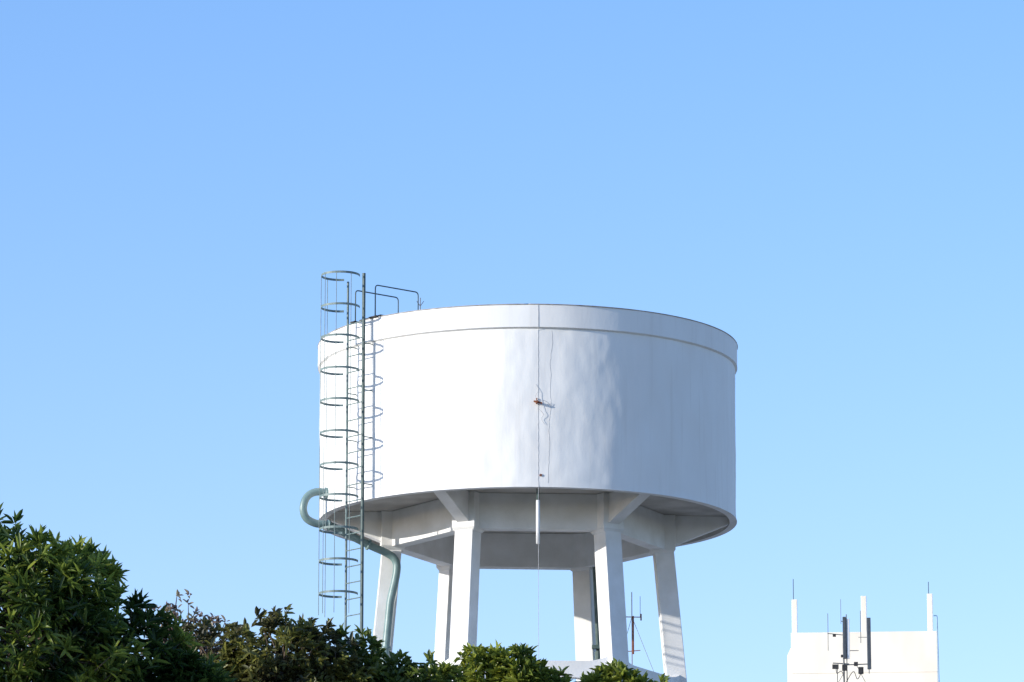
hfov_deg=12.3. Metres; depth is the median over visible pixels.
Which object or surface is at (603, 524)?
capitals
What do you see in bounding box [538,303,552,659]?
lightning cable
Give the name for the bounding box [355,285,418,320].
access handrails
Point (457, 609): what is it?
legs
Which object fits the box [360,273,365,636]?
ladder rail
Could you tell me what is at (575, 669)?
bracing beams
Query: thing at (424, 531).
ring beam
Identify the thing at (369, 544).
outlet pipe
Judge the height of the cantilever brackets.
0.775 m
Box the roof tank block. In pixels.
[787,594,937,681]
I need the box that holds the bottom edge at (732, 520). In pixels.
[320,487,736,546]
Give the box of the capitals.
[380,491,675,571]
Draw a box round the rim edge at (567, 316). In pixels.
[318,305,736,373]
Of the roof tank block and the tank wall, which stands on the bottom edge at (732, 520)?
the tank wall
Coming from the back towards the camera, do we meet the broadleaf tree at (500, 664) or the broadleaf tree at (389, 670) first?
the broadleaf tree at (500, 664)
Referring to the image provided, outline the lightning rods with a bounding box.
[793,579,928,598]
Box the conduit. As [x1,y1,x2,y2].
[934,615,938,681]
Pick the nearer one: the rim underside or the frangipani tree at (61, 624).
the frangipani tree at (61, 624)
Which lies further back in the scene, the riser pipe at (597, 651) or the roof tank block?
the roof tank block
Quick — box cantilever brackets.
[326,490,728,545]
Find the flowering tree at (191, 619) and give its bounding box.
[129,589,274,661]
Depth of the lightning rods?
253.09 m
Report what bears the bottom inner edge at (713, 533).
on the bottom edge at (732, 520)
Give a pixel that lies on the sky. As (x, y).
(834, 189)
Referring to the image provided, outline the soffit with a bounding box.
[339,488,726,533]
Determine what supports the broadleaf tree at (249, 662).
on the ground
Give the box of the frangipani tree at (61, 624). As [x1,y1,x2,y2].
[0,502,236,681]
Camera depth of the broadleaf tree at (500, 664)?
66.13 m
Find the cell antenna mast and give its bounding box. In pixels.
[827,599,870,681]
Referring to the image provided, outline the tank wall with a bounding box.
[319,329,735,517]
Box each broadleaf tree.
[170,604,377,681]
[307,623,463,681]
[430,640,577,681]
[578,657,670,681]
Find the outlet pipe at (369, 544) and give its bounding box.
[299,488,400,663]
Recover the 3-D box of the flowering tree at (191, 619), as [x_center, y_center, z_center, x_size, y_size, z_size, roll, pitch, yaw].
[-4.375,8.927,62.027,1.948,11.339,2.656,10,-16,-40]
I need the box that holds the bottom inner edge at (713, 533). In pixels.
[339,519,729,544]
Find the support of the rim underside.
on the tank wall
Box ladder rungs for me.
[344,282,372,638]
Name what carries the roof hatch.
on the roof slab
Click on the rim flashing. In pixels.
(539, 304)
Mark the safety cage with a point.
(334, 564)
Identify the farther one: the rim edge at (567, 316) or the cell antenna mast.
the cell antenna mast
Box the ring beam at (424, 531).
[392,493,664,569]
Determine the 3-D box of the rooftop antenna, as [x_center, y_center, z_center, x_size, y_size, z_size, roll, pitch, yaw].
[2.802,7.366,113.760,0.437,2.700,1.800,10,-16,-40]
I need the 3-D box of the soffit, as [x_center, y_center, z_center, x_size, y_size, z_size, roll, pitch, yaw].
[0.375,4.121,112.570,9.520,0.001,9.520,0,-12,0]
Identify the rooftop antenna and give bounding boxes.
[626,592,653,671]
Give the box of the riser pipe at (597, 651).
[592,567,599,659]
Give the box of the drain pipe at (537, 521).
[536,500,539,543]
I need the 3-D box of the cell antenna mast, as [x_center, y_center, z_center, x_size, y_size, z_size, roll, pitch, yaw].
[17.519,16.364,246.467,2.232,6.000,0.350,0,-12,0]
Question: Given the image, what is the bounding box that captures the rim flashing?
[318,304,737,348]
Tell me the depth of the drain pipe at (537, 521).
107.72 m
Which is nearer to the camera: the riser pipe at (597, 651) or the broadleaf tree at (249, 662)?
the broadleaf tree at (249, 662)
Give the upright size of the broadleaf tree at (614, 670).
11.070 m
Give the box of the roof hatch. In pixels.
[351,314,382,322]
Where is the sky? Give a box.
[0,0,1023,681]
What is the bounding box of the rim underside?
[318,327,736,373]
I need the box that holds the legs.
[373,529,686,681]
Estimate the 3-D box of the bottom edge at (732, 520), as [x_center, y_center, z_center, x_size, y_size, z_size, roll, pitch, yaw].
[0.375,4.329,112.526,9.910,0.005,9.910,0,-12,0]
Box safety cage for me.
[318,270,359,616]
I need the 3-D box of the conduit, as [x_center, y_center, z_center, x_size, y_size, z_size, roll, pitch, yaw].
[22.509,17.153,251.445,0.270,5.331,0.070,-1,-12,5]
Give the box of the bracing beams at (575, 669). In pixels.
[428,656,679,681]

